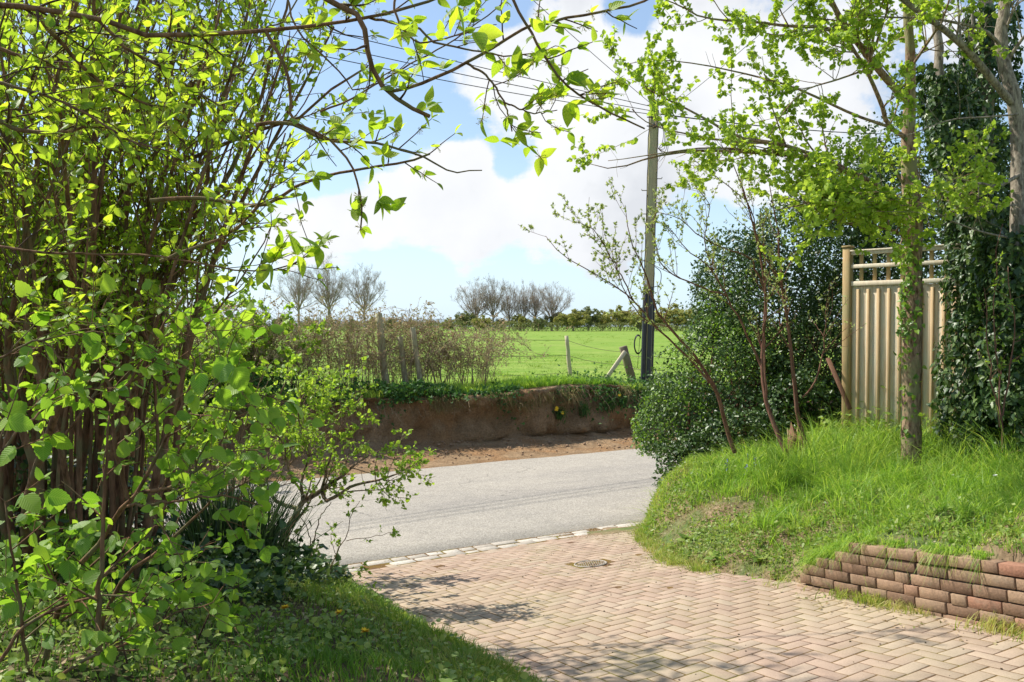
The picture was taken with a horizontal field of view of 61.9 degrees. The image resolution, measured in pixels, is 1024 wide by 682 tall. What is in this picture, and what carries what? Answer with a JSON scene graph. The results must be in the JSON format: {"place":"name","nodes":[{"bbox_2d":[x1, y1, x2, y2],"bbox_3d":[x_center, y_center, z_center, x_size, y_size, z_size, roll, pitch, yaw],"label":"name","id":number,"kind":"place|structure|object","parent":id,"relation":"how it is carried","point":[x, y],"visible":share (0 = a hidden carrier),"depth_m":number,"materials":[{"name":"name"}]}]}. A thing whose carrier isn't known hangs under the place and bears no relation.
{"place":"outdoors","nodes":[
{"label":"outdoors","id":0,"kind":"place"},
{"bbox_2d":[0,546,550,681],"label":"verge","id":1,"kind":"structure","parent":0,"point":[115,676],"depth_m":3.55,"materials":[{"name":"plant"}]},
{"bbox_2d":[0,368,150,534],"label":"hedge bush","id":2,"kind":"object","parent":1,"relation":"on","point":[50,459],"visible":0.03,"depth_m":7.80,"materials":[{"name":"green plant"}]},
{"bbox_2d":[0,505,258,663],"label":"hazel regrowth","id":3,"kind":"object","parent":1,"relation":"on","point":[69,567],"visible":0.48,"depth_m":3.70,"materials":[{"name":"green plant"}]},
{"bbox_2d":[45,375,250,530],"bbox_3d":[-3.508,1.063,8.073,2.092,2.612,1.289,0,1,-11],"label":"hedge bush","id":4,"kind":"object","parent":1,"relation":"on","point":[148,416],"visible":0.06,"depth_m":8.04,"materials":[{"name":"green plant"}]},
{"bbox_2d":[0,270,323,680],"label":"elm sapling","id":5,"kind":"object","parent":1,"relation":"on","point":[220,369],"visible":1,"depth_m":2.98,"materials":[{"name":"green plant"}]},
{"bbox_2d":[0,491,353,607],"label":"ground ivy","id":6,"kind":"object","parent":1,"relation":"on","point":[319,564],"visible":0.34,"depth_m":5.72,"materials":[{"name":"green plant"}]},
{"bbox_2d":[0,0,383,582],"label":"dogwood shrub","id":7,"kind":"object","parent":1,"relation":"on","point":[65,186],"visible":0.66,"depth_m":4.97,"materials":[{"name":"green plant"}]},
{"bbox_2d":[0,391,199,568],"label":"ivy clump","id":8,"kind":"object","parent":7,"relation":"attached to","point":[25,464],"visible":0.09,"depth_m":5.75,"materials":[{"name":"plant"}]},
{"bbox_2d":[105,279,340,526],"bbox_3d":[-2.835,0.806,8.413,1.860,2.960,1.738,1,1,39],"label":"hedge bush","id":9,"kind":"object","parent":1,"relation":"on","point":[201,347],"visible":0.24,"depth_m":8.31,"materials":[{"name":"green plant"}]},
{"bbox_2d":[131,454,342,567],"bbox_3d":[-2.043,1.220,6.185,2.192,0.851,0.939,0,1,0],"label":"rush clump","id":10,"kind":"object","parent":1,"relation":"on","point":[218,525],"visible":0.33,"depth_m":6.16,"materials":[{"name":"plant"}]},
{"bbox_2d":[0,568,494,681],"bbox_3d":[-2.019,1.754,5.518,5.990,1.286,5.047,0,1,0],"label":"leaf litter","id":11,"kind":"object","parent":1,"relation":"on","point":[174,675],"visible":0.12,"depth_m":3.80,"materials":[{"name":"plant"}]},
{"bbox_2d":[182,474,340,566],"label":"rush clump","id":12,"kind":"object","parent":1,"relation":"on","point":[278,532],"visible":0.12,"depth_m":6.62,"materials":[{"name":"plant"}]},
{"bbox_2d":[0,536,542,681],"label":"ground cover","id":13,"kind":"object","parent":1,"relation":"on","point":[8,676],"visible":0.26,"depth_m":3.75,"materials":[{"name":"green plant"}]},
{"bbox_2d":[192,355,436,558],"bbox_3d":[-1.608,1.091,7.105,2.013,1.954,0.758,0,1,15],"label":"hawthorn tree","id":14,"kind":"object","parent":1,"relation":"on","point":[303,440],"visible":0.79,"depth_m":7.03,"materials":[{"name":"green plant"}]},
{"bbox_2d":[0,0,647,367],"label":"dogwood tree","id":15,"kind":"object","parent":1,"relation":"on","point":[484,35],"visible":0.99,"depth_m":2.85,"materials":[{"name":"green plant"}]},
{"bbox_2d":[289,537,399,605],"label":"corner weeds","id":16,"kind":"object","parent":1,"relation":"on","point":[373,585],"visible":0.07,"depth_m":6.76,"materials":[{"name":"green plant"}]},
{"bbox_2d":[326,501,400,577],"bbox_3d":[-1.172,1.599,6.730,0.599,0.678,0.146,0,1,0],"label":"hawthorn sapling","id":17,"kind":"object","parent":1,"relation":"on","point":[394,532],"visible":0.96,"depth_m":6.73,"materials":[{"name":"green plant"}]},
{"bbox_2d":[257,552,543,681],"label":"drive edge grass","id":18,"kind":"structure","parent":1,"relation":"on","point":[458,641],"depth_m":4.85,"materials":[{"name":"plant"}]},
{"bbox_2d":[13,440,756,565],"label":"road","id":19,"kind":"structure","parent":0,"point":[462,506],"depth_m":12.01,"materials":[{"name":"asphalt"}]},
{"bbox_2d":[348,521,643,571],"bbox_3d":[-2.433,2.366,8.430,15.159,0.138,0.364,-1,1,-30],"label":"kerb edging","id":20,"kind":"object","parent":19,"relation":"on","point":[455,552],"visible":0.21,"depth_m":9.59,"materials":[{"name":"concrete"}]},
{"bbox_2d":[372,522,770,582],"bbox_3d":[-1.503,2.111,8.954,7.595,0.517,4.696,0,1,0],"label":"grit","id":21,"kind":"object","parent":19,"relation":"on","point":[615,546],"visible":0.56,"depth_m":9.34,"materials":[{"name":"gravel"}]},
{"bbox_2d":[624,512,726,574],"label":"foot tufts","id":22,"kind":"object","parent":19,"relation":"on","point":[675,560],"visible":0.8,"depth_m":8.03,"materials":[{"name":"green plant"}]},
{"bbox_2d":[0,384,839,490],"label":"soil bank","id":23,"kind":"structure","parent":0,"point":[485,426],"depth_m":18.03,"materials":[{"name":"soil"}]},
{"bbox_2d":[0,184,87,424],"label":"hedge bush","id":24,"kind":"object","parent":23,"relation":"on","point":[18,355],"visible":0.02,"depth_m":14.02,"materials":[{"name":"green plant"}]},
{"bbox_2d":[42,190,175,439],"bbox_3d":[-7.407,-0.323,15.269,3.010,5.090,2.556,0,1,0],"label":"hedge bush","id":25,"kind":"object","parent":23,"relation":"on","point":[136,346],"visible":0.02,"depth_m":14.94,"materials":[{"name":"green plant"}]},
{"bbox_2d":[134,299,266,444],"bbox_3d":[-5.936,0.688,15.945,2.580,3.045,1.975,-1,1,-40],"label":"hedge bush","id":26,"kind":"object","parent":23,"relation":"on","point":[238,336],"visible":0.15,"depth_m":15.87,"materials":[{"name":"green plant"}]},
{"bbox_2d":[150,295,326,391],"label":"bramble bush","id":27,"kind":"object","parent":23,"relation":"on","point":[207,358],"visible":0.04,"depth_m":16.91,"materials":[{"name":"green plant"}]},
{"bbox_2d":[179,276,330,392],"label":"hedge bush","id":28,"kind":"object","parent":23,"relation":"on","point":[260,321],"visible":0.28,"depth_m":17.32,"materials":[{"name":"green plant"}]},
{"bbox_2d":[4,357,528,416],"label":"nettles","id":29,"kind":"object","parent":23,"relation":"on","point":[421,385],"visible":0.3,"depth_m":17.71,"materials":[{"name":"green plant"}]},
{"bbox_2d":[207,293,395,394],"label":"bramble bush","id":30,"kind":"object","parent":23,"relation":"on","point":[307,361],"visible":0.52,"depth_m":17.78,"materials":[{"name":"green plant"}]},
{"bbox_2d":[93,383,624,436],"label":"trailing weeds","id":31,"kind":"object","parent":23,"relation":"on","point":[515,418],"visible":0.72,"depth_m":19.22,"materials":[{"name":"green plant"}]},
{"bbox_2d":[94,386,642,434],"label":"roots","id":32,"kind":"object","parent":23,"relation":"on","point":[478,406],"visible":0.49,"depth_m":18.20,"materials":[{"name":"plant"}]},
{"bbox_2d":[87,425,657,481],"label":"clods","id":33,"kind":"object","parent":23,"relation":"on","point":[471,449],"visible":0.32,"depth_m":17.60,"materials":[{"name":"soil"}]},
{"bbox_2d":[45,384,724,436],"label":"dry grass","id":34,"kind":"structure","parent":23,"relation":"on","point":[520,402],"depth_m":18.50,"materials":[{"name":"plant"}]},
{"bbox_2d":[275,294,573,387],"bbox_3d":[-1.681,0.088,19.562,7.493,2.224,2.474,0,1,-24],"label":"bramble bush","id":35,"kind":"object","parent":23,"relation":"on","point":[375,346],"visible":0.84,"depth_m":18.70,"materials":[{"name":"brown plant"}]},
{"bbox_2d":[339,307,551,385],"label":"bramble bush","id":36,"kind":"object","parent":23,"relation":"on","point":[431,364],"visible":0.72,"depth_m":19.40,"materials":[{"name":"brown plant"}]},
{"bbox_2d":[359,320,545,384],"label":"bramble bush","id":37,"kind":"object","parent":23,"relation":"on","point":[486,369],"visible":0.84,"depth_m":19.76,"materials":[{"name":"brown plant"}]},
{"bbox_2d":[552,406,569,423],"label":"dandelion","id":38,"kind":"object","parent":23,"relation":"on","point":[561,412],"visible":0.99,"depth_m":19.09,"materials":[{"name":"green plant"}]},
{"bbox_2d":[575,401,592,417],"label":"dandelion","id":39,"kind":"object","parent":23,"relation":"on","point":[583,412],"visible":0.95,"depth_m":19.47,"materials":[{"name":"green plant"}]},
{"bbox_2d":[598,394,616,412],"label":"dandelion","id":40,"kind":"object","parent":23,"relation":"on","point":[609,403],"visible":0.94,"depth_m":19.81,"materials":[{"name":"green plant"}]},
{"bbox_2d":[615,393,628,410],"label":"dandelion","id":41,"kind":"object","parent":23,"relation":"on","point":[624,402],"visible":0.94,"depth_m":20.06,"materials":[{"name":"green plant"}]},
{"bbox_2d":[634,100,668,382],"bbox_3d":[3.573,-2.186,21.928,0.871,7.945,0.366,0,1,0],"label":"telegraph pole","id":42,"kind":"object","parent":23,"relation":"on","point":[647,348],"visible":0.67,"depth_m":21.83,"materials":[{"name":"grey wood"}]},
{"bbox_2d":[125,10,646,113],"bbox_3d":[-3.129,-5.858,17.394,16.143,0.475,0.017,-1,1,-34],"label":"overhead wire","id":43,"kind":"object","parent":42,"relation":"attached to","point":[450,81],"visible":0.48,"depth_m":18.73,"materials":[{"name":"metal"}]},
{"bbox_2d":[135,0,648,110],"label":"overhead wire","id":44,"kind":"object","parent":42,"relation":"attached to","point":[437,69],"visible":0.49,"depth_m":18.64,"materials":[{"name":"metal"}]},
{"bbox_2d":[200,0,646,105],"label":"overhead wire","id":45,"kind":"object","parent":42,"relation":"attached to","point":[448,59],"visible":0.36,"depth_m":18.53,"materials":[{"name":"metal"}]},
{"bbox_2d":[659,113,895,134],"bbox_3d":[15.899,-8.947,34.838,0.033,5.783,35.627,1,1,43],"label":"overhead wire","id":46,"kind":"object","parent":42,"relation":"attached to","point":[766,126],"visible":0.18,"depth_m":26.24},
{"bbox_2d":[511,359,801,436],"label":"weeds","id":47,"kind":"object","parent":23,"relation":"on","point":[620,381],"visible":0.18,"depth_m":20.38,"materials":[{"name":"green plant"}]},
{"bbox_2d":[135,327,841,408],"bbox_3d":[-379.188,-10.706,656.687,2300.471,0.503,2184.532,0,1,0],"label":"field","id":48,"kind":"structure","parent":0,"point":[557,348],"depth_m":58.59,"materials":[{"name":"plant"}]},
{"bbox_2d":[271,266,327,325],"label":"bare tree","id":49,"kind":"object","parent":48,"relation":"on","point":[297,290],"visible":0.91,"depth_m":214.20,"materials":[{"name":"plant"}]},
{"bbox_2d":[302,253,351,325],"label":"bare tree","id":50,"kind":"object","parent":48,"relation":"on","point":[328,298],"visible":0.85,"depth_m":218.75,"materials":[{"name":"plant"}]},
{"bbox_2d":[341,263,386,320],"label":"bare tree","id":51,"kind":"object","parent":48,"relation":"on","point":[365,294],"visible":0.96,"depth_m":224.55,"materials":[{"name":"plant"}]},
{"bbox_2d":[375,313,388,383],"bbox_3d":[-2.843,0.168,18.708,0.304,1.564,0.172,0,1,0],"label":"fence post","id":52,"kind":"object","parent":48,"relation":"on","point":[383,362],"visible":0.76,"depth_m":18.64,"materials":[{"name":"grey wood"}]},
{"bbox_2d":[439,318,457,329],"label":"hedgerow tree","id":53,"kind":"object","parent":48,"relation":"on","point":[447,320],"visible":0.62,"depth_m":237.36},
{"bbox_2d":[453,311,476,328],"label":"hedgerow tree","id":54,"kind":"object","parent":48,"relation":"on","point":[468,318],"visible":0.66,"depth_m":242.67,"materials":[{"name":"plant"}]},
{"bbox_2d":[450,278,492,330],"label":"bare tree","id":55,"kind":"object","parent":48,"relation":"on","point":[473,307],"visible":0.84,"depth_m":248.66,"materials":[{"name":"plant"}]},
{"bbox_2d":[471,315,498,328],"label":"hedgerow tree","id":56,"kind":"object","parent":48,"relation":"on","point":[474,320],"visible":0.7,"depth_m":236.45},
{"bbox_2d":[467,273,516,329],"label":"bare tree","id":57,"kind":"object","parent":48,"relation":"on","point":[492,302],"visible":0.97,"depth_m":247.06,"materials":[{"name":"plant"}]},
{"bbox_2d":[240,321,778,330],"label":"hedgerow","id":58,"kind":"object","parent":48,"relation":"on","point":[610,324],"visible":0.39,"depth_m":239.07,"materials":[{"name":"plant"}]},
{"bbox_2d":[495,280,523,329],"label":"bare tree","id":59,"kind":"object","parent":48,"relation":"on","point":[507,312],"visible":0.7,"depth_m":251.45,"materials":[{"name":"plant"}]},
{"bbox_2d":[506,314,530,330],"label":"hedgerow tree","id":60,"kind":"object","parent":48,"relation":"on","point":[520,318],"visible":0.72,"depth_m":242.71,"materials":[{"name":"plant"}]},
{"bbox_2d":[508,280,539,330],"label":"bare tree","id":61,"kind":"object","parent":48,"relation":"on","point":[523,308],"visible":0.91,"depth_m":249.58,"materials":[{"name":"plant"}]},
{"bbox_2d":[520,282,548,329],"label":"bare tree","id":62,"kind":"object","parent":48,"relation":"on","point":[532,294],"visible":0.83,"depth_m":250.02,"materials":[{"name":"plant"}]},
{"bbox_2d":[529,317,548,330],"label":"hedgerow tree","id":63,"kind":"object","parent":48,"relation":"on","point":[540,322],"visible":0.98,"depth_m":237.14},
{"bbox_2d":[529,280,575,329],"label":"bare tree","id":64,"kind":"object","parent":48,"relation":"on","point":[553,305],"visible":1,"depth_m":246.92,"materials":[{"name":"plant"}]},
{"bbox_2d":[543,312,567,330],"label":"hedgerow tree","id":65,"kind":"object","parent":48,"relation":"on","point":[549,319],"visible":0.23,"depth_m":248.34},
{"bbox_2d":[565,336,571,375],"bbox_3d":[1.657,0.487,25.016,0.237,1.300,0.140,0,1,0],"label":"fence post","id":66,"kind":"object","parent":48,"relation":"on","point":[568,360],"visible":0.86,"depth_m":24.97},
{"bbox_2d":[553,309,591,330],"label":"hedgerow tree","id":67,"kind":"object","parent":48,"relation":"on","point":[572,319],"visible":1,"depth_m":236.38,"materials":[{"name":"plant"}]},
{"bbox_2d":[575,306,605,330],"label":"hedgerow tree","id":68,"kind":"object","parent":48,"relation":"on","point":[598,315],"visible":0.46,"depth_m":242.22,"materials":[{"name":"plant"}]},
{"bbox_2d":[604,350,626,379],"bbox_3d":[2.824,0.725,23.568,0.909,0.923,0.129,-1,1,-37],"label":"prop strut","id":69,"kind":"object","parent":48,"relation":"on","point":[619,359],"visible":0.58,"depth_m":23.58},
{"bbox_2d":[602,305,634,330],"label":"hedgerow tree","id":70,"kind":"object","parent":48,"relation":"on","point":[617,317],"visible":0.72,"depth_m":242.58,"materials":[{"name":"plant"}]},
{"bbox_2d":[619,345,636,381],"bbox_3d":[3.271,0.694,24.017,0.494,1.136,0.210,0,1,0],"label":"strainer post","id":71,"kind":"object","parent":48,"relation":"on","point":[626,359],"visible":0.58,"depth_m":23.91,"materials":[{"name":"wood"}]},
{"bbox_2d":[623,307,657,330],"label":"hedgerow tree","id":72,"kind":"object","parent":48,"relation":"on","point":[630,319],"visible":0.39,"depth_m":237.12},
{"bbox_2d":[655,303,691,328],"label":"hedgerow tree","id":73,"kind":"object","parent":48,"relation":"on","point":[670,313],"visible":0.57,"depth_m":241.81,"materials":[{"name":"plant"}]},
{"bbox_2d":[675,306,703,325],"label":"hedgerow tree","id":74,"kind":"object","parent":48,"relation":"on","point":[689,312],"visible":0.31,"depth_m":237.13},
{"bbox_2d":[148,368,831,405],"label":"bank grass","id":75,"kind":"structure","parent":0,"point":[541,381],"depth_m":19.36,"materials":[{"name":"plant"}]},
{"bbox_2d":[397,336,408,382],"bbox_3d":[-2.416,0.429,18.909,0.257,1.061,0.138,0,1,0],"label":"fence post","id":76,"kind":"object","parent":75,"relation":"on","point":[404,371],"visible":0.77,"depth_m":18.86,"materials":[{"name":"grey wood"}]},
{"bbox_2d":[410,327,422,379],"bbox_3d":[-2.099,0.321,18.810,0.283,1.265,0.126,0,1,0],"label":"fence post","id":77,"kind":"object","parent":75,"relation":"on","point":[414,342],"visible":0.85,"depth_m":18.76,"materials":[{"name":"grey wood"}]},
{"bbox_2d":[165,317,827,326],"bbox_3d":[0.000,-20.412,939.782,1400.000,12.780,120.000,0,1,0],"label":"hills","id":78,"kind":"structure","parent":0,"point":[442,320],"depth_m":953.34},
{"bbox_2d":[0,0,1023,321],"label":"sky","id":79,"kind":"structure","parent":0,"point":[440,240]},
{"bbox_2d":[346,521,1023,681],"bbox_3d":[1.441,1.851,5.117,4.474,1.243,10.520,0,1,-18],"label":"driveway","id":80,"kind":"structure","parent":0,"point":[705,583],"depth_m":5.77,"materials":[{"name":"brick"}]},
{"bbox_2d":[574,560,606,567],"bbox_3d":[0.745,2.115,8.101,0.315,0.054,0.315,0,1,0],"label":"drain cover","id":81,"kind":"object","parent":80,"relation":"on","point":[597,565],"visible":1,"depth_m":8.08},
{"bbox_2d":[587,526,640,535],"bbox_3d":[1.379,2.246,10.267,1.046,0.193,0.793,0,1,0],"label":"soil spill","id":82,"kind":"object","parent":80,"relation":"on","point":[610,530],"visible":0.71,"depth_m":10.12,"materials":[{"name":"soil"}]},
{"bbox_2d":[382,543,1011,680],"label":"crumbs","id":83,"kind":"object","parent":80,"relation":"on","point":[688,609],"visible":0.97,"depth_m":6.26,"materials":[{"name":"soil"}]},
{"bbox_2d":[759,566,1023,641],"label":"wall foot grass","id":84,"kind":"structure","parent":80,"relation":"on","point":[870,601],"depth_m":5.63,"materials":[{"name":"plant"}]},
{"bbox_2d":[779,590,1023,653],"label":"leaf litter","id":85,"kind":"object","parent":80,"relation":"on","point":[934,616],"visible":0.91,"depth_m":5.54,"materials":[{"name":"plant"}]},
{"bbox_2d":[797,541,1023,634],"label":"brick wall","id":86,"kind":"structure","parent":80,"relation":"on","point":[952,596],"depth_m":5.53,"materials":[{"name":"brick"}]},
{"bbox_2d":[785,521,994,588],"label":"overhanging grass","id":87,"kind":"structure","parent":86,"relation":"on","point":[830,550],"depth_m":5.95,"materials":[{"name":"plant"}]},
{"bbox_2d":[643,410,1023,583],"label":"verge","id":88,"kind":"structure","parent":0,"point":[1002,554],"depth_m":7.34,"materials":[{"name":"plant"}]},
{"bbox_2d":[518,129,866,458],"bbox_3d":[1.935,-0.444,9.287,3.650,3.644,1.050,0,1,-11],"label":"plum bush","id":89,"kind":"object","parent":88,"relation":"on","point":[761,360],"visible":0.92,"depth_m":9.29,"materials":[{"name":"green plant"}]},
{"bbox_2d":[704,550,729,559],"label":"dock weed","id":90,"kind":"object","parent":88,"relation":"on","point":[711,553],"visible":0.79,"depth_m":7.54,"materials":[{"name":"green plant"}]},
{"bbox_2d":[746,551,775,561],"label":"dock weed","id":91,"kind":"object","parent":88,"relation":"on","point":[757,558],"visible":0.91,"depth_m":7.24,"materials":[{"name":"green plant"}]},
{"bbox_2d":[629,144,942,486],"bbox_3d":[3.816,-0.407,12.104,5.050,4.978,2.893,-1,1,-32],"label":"evergreen bush","id":92,"kind":"object","parent":88,"relation":"on","point":[708,420],"visible":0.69,"depth_m":11.58,"materials":[{"name":"green plant"}]},
{"bbox_2d":[566,0,1013,468],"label":"maple tree","id":93,"kind":"object","parent":88,"relation":"on","point":[868,202],"visible":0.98,"depth_m":7.81,"materials":[{"name":"green plant"}]},
{"bbox_2d":[787,423,803,453],"bbox_3d":[3.200,1.188,9.624,0.267,0.546,0.260,0,1,0],"label":"tree stump","id":94,"kind":"object","parent":88,"relation":"on","point":[794,436],"visible":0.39,"depth_m":9.56,"materials":[{"name":"beige wood"}]},
{"bbox_2d":[606,395,1023,606],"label":"verge grass tufts","id":95,"kind":"object","parent":88,"relation":"on","point":[927,454],"visible":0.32,"depth_m":7.83,"materials":[{"name":"plant"}]},
{"bbox_2d":[826,357,851,409],"bbox_3d":[3.795,0.490,9.911,0.052,0.584,0.438,0,1,-16],"label":"wooden plank","id":96,"kind":"object","parent":95,"relation":"on","point":[839,384],"visible":1,"depth_m":9.89,"materials":[{"name":"wood"}]},
{"bbox_2d":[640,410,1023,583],"bbox_3d":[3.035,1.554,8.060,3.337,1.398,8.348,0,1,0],"label":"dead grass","id":97,"kind":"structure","parent":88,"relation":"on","point":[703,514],"depth_m":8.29,"materials":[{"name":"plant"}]},
{"bbox_2d":[642,424,1023,578],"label":"ground cover","id":98,"kind":"object","parent":88,"relation":"on","point":[914,524],"visible":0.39,"depth_m":7.38,"materials":[{"name":"green plant"}]},
{"bbox_2d":[644,414,1023,580],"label":"verge tufts","id":99,"kind":"object","parent":88,"relation":"on","point":[764,529],"visible":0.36,"depth_m":7.54,"materials":[{"name":"green plant"}]},
{"bbox_2d":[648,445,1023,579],"bbox_3d":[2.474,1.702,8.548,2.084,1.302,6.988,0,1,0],"label":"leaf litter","id":100,"kind":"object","parent":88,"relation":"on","point":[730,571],"visible":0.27,"depth_m":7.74,"materials":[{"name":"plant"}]},
{"bbox_2d":[806,385,956,450],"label":"ground weeds","id":101,"kind":"object","parent":88,"relation":"on","point":[848,429],"visible":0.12,"depth_m":9.67,"materials":[{"name":"green plant"}]},
{"bbox_2d":[788,82,1022,411],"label":"laurel bush","id":102,"kind":"object","parent":88,"relation":"on","point":[924,171],"visible":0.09,"depth_m":11.77,"materials":[{"name":"green plant"}]},
{"bbox_2d":[841,243,995,441],"bbox_3d":[4.608,0.057,9.322,0.110,2.316,2.035,-1,2,-44],"label":"timber fence","id":103,"kind":"object","parent":88,"relation":"on","point":[870,360],"visible":0.25,"depth_m":9.72,"materials":[{"name":"brown wood"}]},
{"bbox_2d":[827,0,1023,476],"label":"ivy tree","id":104,"kind":"object","parent":88,"relation":"on","point":[1008,91],"visible":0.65,"depth_m":8.07,"materials":[{"name":"green plant"}]},
{"bbox_2d":[916,1,1008,451],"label":"ivy tree","id":105,"kind":"object","parent":88,"relation":"on","point":[933,81],"visible":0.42,"depth_m":8.82,"materials":[{"name":"green plant"}]},
{"bbox_2d":[937,0,1023,283],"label":"ivy tree","id":106,"kind":"object","parent":88,"relation":"on","point":[989,97],"visible":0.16,"depth_m":9.75,"materials":[{"name":"green plant"}]},
{"bbox_2d":[959,225,1023,457],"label":"ivy bush","id":107,"kind":"object","parent":88,"relation":"on","point":[1008,431],"visible":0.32,"depth_m":7.71,"materials":[{"name":"green plant"}]},
{"bbox_2d":[973,224,1023,451],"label":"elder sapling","id":108,"kind":"object","parent":88,"relation":"on","point":[999,365],"visible":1,"depth_m":7.56,"materials":[{"name":"green plant"}]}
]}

